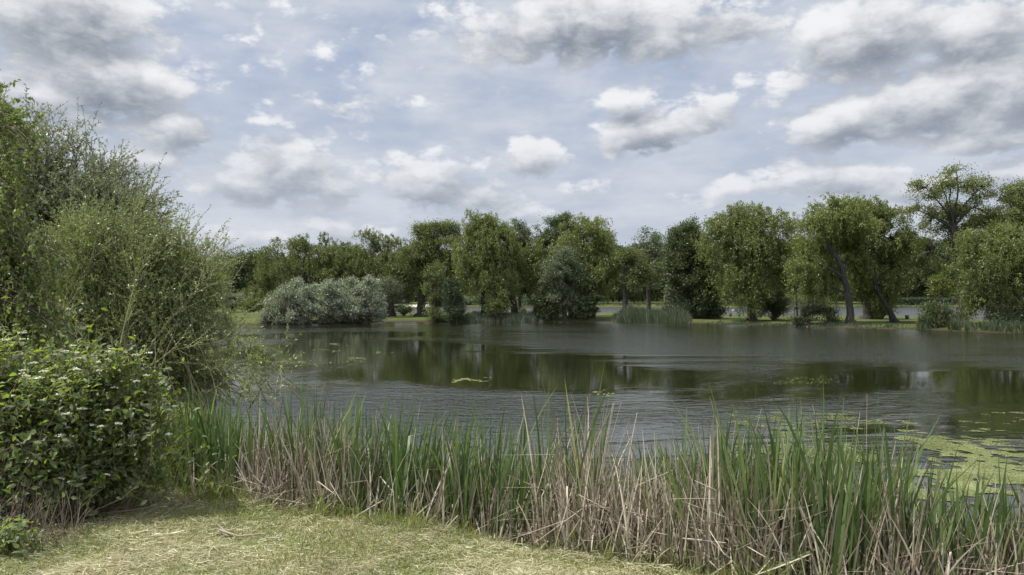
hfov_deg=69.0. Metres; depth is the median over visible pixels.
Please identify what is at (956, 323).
reeds
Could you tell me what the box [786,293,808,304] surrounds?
shore bush
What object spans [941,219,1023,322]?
willow tree
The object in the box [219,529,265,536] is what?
fallen stalk
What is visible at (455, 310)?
conifer bush
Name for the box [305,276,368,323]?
silver bush
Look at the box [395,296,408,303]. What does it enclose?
bush
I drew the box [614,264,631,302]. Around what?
shore tree
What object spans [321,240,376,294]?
willow tree
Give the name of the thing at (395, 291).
tree
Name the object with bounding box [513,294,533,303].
shore bush
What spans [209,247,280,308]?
maple tree
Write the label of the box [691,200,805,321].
willow tree
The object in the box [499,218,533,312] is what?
alder tree
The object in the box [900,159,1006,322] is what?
crack willow
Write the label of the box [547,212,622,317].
willow tree
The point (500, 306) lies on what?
bush
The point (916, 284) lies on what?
shore tree
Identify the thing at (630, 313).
reeds
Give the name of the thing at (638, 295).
shore tree
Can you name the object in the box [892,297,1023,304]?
hedge
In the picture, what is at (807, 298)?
shore bush
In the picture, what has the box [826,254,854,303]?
shore tree
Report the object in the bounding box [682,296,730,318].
bush
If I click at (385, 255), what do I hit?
willow tree
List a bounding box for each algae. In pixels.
[452,377,490,382]
[728,412,1023,504]
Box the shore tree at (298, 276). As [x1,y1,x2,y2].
[282,256,315,287]
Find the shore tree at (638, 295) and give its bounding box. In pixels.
[619,268,645,303]
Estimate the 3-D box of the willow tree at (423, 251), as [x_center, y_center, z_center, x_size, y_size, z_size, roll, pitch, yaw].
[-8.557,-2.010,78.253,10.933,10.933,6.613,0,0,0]
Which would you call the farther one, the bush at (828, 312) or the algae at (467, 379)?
the bush at (828, 312)
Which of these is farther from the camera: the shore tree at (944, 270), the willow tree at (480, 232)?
the shore tree at (944, 270)
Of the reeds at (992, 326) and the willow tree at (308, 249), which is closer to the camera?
the reeds at (992, 326)
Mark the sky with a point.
(287, 118)
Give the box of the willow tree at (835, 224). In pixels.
[781,191,888,323]
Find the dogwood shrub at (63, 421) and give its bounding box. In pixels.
[0,296,236,531]
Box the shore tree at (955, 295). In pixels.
[948,276,976,297]
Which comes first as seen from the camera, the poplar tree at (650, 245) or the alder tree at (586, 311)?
the alder tree at (586, 311)
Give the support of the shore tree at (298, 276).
on the ground at (252, 320)
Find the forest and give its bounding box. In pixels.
[209,233,1002,300]
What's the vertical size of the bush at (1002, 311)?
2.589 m
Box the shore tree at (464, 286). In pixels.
[455,268,492,296]
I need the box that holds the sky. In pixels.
[0,0,1023,260]
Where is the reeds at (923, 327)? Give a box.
[916,320,931,329]
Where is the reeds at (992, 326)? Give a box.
[972,319,1023,332]
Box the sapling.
[923,269,955,309]
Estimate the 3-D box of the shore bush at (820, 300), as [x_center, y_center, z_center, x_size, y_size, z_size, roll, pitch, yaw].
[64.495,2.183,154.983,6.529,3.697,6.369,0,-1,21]
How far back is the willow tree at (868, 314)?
70.68 m
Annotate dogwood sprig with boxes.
[0,513,59,563]
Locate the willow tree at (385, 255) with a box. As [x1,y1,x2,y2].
[338,225,422,316]
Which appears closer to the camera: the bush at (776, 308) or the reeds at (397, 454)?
the reeds at (397, 454)
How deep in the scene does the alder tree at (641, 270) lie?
73.46 m
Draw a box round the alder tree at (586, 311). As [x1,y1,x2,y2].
[566,265,607,319]
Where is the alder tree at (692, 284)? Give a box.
[652,214,733,318]
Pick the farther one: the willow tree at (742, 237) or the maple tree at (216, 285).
the maple tree at (216, 285)
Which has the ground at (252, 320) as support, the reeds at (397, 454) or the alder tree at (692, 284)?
the alder tree at (692, 284)
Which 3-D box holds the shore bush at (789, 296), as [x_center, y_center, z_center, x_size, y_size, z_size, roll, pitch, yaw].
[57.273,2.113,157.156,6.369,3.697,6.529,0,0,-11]
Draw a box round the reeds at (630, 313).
[612,303,692,323]
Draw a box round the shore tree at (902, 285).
[895,262,918,296]
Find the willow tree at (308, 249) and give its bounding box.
[241,231,359,306]
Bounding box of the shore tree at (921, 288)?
[900,253,942,297]
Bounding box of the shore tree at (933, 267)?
[913,249,954,296]
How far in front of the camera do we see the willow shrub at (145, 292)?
12.07 m
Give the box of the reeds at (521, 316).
[459,310,543,321]
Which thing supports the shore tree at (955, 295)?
on the ground at (252, 320)
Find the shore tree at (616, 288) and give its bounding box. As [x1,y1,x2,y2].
[602,272,627,303]
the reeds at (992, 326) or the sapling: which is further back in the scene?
the sapling
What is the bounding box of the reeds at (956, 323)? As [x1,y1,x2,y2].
[946,314,972,331]
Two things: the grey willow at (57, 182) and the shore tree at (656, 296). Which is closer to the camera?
the grey willow at (57, 182)
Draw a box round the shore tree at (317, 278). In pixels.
[291,263,331,285]
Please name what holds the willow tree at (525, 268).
on the ground at (252, 320)
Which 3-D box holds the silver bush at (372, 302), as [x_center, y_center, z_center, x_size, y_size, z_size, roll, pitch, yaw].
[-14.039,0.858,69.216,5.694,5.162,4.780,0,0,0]
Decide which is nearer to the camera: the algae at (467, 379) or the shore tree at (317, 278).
the algae at (467, 379)
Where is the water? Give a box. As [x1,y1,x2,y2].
[206,307,1023,532]
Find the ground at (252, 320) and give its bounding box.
[0,298,1022,574]
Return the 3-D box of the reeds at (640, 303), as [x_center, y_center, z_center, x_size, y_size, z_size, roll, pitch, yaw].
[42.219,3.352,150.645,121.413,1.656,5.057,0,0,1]
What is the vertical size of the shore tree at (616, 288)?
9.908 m
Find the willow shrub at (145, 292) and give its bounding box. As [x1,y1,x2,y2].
[17,168,330,422]
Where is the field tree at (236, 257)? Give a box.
[228,249,250,295]
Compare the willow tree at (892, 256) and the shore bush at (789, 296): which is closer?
the willow tree at (892, 256)
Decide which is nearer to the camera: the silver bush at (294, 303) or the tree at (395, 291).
the silver bush at (294, 303)
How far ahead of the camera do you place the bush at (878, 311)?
70.72 m
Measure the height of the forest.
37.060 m
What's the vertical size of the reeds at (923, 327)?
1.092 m
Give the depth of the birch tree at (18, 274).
7.13 m
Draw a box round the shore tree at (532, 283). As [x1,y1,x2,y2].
[524,261,546,292]
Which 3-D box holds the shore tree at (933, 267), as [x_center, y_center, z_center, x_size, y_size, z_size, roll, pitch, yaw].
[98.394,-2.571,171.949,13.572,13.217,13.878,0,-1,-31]
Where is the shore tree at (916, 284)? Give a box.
[897,270,927,296]
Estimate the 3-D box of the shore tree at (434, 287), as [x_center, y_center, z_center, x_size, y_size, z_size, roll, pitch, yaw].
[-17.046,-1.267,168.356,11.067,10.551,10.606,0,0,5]
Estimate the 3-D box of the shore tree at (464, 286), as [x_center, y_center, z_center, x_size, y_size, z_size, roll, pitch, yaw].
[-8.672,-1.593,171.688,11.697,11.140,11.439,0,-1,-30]
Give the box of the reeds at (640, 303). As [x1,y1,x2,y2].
[465,300,984,306]
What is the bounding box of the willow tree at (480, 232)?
[443,208,530,314]
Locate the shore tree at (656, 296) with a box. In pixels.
[650,281,666,301]
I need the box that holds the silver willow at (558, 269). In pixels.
[535,239,596,319]
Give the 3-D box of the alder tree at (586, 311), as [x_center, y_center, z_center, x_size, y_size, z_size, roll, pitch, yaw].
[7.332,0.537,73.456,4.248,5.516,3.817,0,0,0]
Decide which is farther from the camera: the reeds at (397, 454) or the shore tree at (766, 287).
the shore tree at (766, 287)
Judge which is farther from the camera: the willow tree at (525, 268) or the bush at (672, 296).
the willow tree at (525, 268)
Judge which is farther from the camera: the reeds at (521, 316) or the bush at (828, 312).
the reeds at (521, 316)
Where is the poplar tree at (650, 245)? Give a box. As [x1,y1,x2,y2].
[627,225,670,310]
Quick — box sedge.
[120,428,995,574]
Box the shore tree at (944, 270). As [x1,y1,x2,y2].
[925,250,954,297]
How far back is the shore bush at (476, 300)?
154.16 m
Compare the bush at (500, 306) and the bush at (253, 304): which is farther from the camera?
the bush at (253, 304)
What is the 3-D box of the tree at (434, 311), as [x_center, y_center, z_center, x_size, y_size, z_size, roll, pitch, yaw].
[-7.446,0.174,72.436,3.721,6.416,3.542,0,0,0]
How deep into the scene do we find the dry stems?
5.41 m
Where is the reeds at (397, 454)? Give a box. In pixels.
[118,361,1023,574]
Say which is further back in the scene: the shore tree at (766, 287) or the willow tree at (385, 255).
the shore tree at (766, 287)
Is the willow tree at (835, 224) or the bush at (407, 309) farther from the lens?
the bush at (407, 309)
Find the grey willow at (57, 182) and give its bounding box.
[0,82,190,371]
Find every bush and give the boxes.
[212,309,231,323]
[223,289,244,311]
[235,295,274,311]
[255,275,329,324]
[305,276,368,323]
[338,270,390,322]
[394,302,415,315]
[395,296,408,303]
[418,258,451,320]
[439,276,471,321]
[462,294,471,304]
[471,291,493,304]
[479,285,517,321]
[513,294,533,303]
[524,280,563,321]
[657,283,698,316]
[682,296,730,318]
[756,285,795,319]
[773,289,797,302]
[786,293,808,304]
[786,301,821,326]
[795,291,817,303]
[809,294,832,304]
[811,300,842,322]
[866,298,899,318]
[909,298,959,328]
[981,298,1023,323]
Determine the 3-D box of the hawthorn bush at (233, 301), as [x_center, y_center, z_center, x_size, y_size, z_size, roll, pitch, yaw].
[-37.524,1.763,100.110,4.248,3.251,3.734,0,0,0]
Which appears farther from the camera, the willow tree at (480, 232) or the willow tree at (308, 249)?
the willow tree at (308, 249)
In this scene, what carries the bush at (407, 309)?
on the ground at (252, 320)
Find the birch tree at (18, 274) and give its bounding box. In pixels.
[0,69,87,374]
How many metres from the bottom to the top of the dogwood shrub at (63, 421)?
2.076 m
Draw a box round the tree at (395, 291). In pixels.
[377,268,409,316]
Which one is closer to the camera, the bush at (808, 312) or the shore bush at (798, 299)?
the bush at (808, 312)
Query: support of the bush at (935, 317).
on the ground at (252, 320)
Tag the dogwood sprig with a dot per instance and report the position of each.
(9, 539)
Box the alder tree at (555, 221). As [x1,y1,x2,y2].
[526,211,577,306]
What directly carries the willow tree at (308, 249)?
on the ground at (252, 320)
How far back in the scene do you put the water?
23.21 m
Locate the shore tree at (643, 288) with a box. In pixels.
[617,283,664,294]
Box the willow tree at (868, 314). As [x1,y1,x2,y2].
[838,261,898,318]
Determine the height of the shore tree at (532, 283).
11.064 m
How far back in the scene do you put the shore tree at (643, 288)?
170.95 m
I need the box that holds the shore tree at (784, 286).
[760,257,799,294]
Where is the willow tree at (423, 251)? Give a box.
[381,217,475,316]
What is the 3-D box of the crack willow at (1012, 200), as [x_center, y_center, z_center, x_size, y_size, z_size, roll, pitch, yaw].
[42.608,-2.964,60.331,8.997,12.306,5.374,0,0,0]
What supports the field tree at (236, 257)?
on the ground at (252, 320)
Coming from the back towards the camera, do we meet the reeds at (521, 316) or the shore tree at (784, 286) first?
the shore tree at (784, 286)
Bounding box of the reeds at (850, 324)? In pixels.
[705,320,916,329]
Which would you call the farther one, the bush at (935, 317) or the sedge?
the bush at (935, 317)
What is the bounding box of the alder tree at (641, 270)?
[602,242,659,307]
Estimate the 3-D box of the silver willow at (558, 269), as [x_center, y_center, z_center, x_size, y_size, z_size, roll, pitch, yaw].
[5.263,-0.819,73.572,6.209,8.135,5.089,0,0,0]
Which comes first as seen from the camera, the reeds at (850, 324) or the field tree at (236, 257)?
the reeds at (850, 324)
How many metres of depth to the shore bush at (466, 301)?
155.07 m
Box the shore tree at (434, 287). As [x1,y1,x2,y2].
[415,264,455,300]
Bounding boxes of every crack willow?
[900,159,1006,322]
[980,176,1023,242]
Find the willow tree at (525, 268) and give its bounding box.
[481,237,549,313]
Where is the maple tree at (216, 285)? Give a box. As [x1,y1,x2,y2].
[180,243,236,312]
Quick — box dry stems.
[0,470,104,547]
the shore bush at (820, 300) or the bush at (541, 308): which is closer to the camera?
the bush at (541, 308)
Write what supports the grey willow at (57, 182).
on the ground at (252, 320)
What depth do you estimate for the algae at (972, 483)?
12.04 m
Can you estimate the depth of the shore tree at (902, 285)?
164.78 m
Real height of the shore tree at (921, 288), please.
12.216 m
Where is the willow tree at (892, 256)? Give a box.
[831,191,926,322]
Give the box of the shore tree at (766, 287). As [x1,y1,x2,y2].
[738,270,777,294]
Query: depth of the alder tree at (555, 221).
79.38 m
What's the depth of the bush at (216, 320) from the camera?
65.98 m

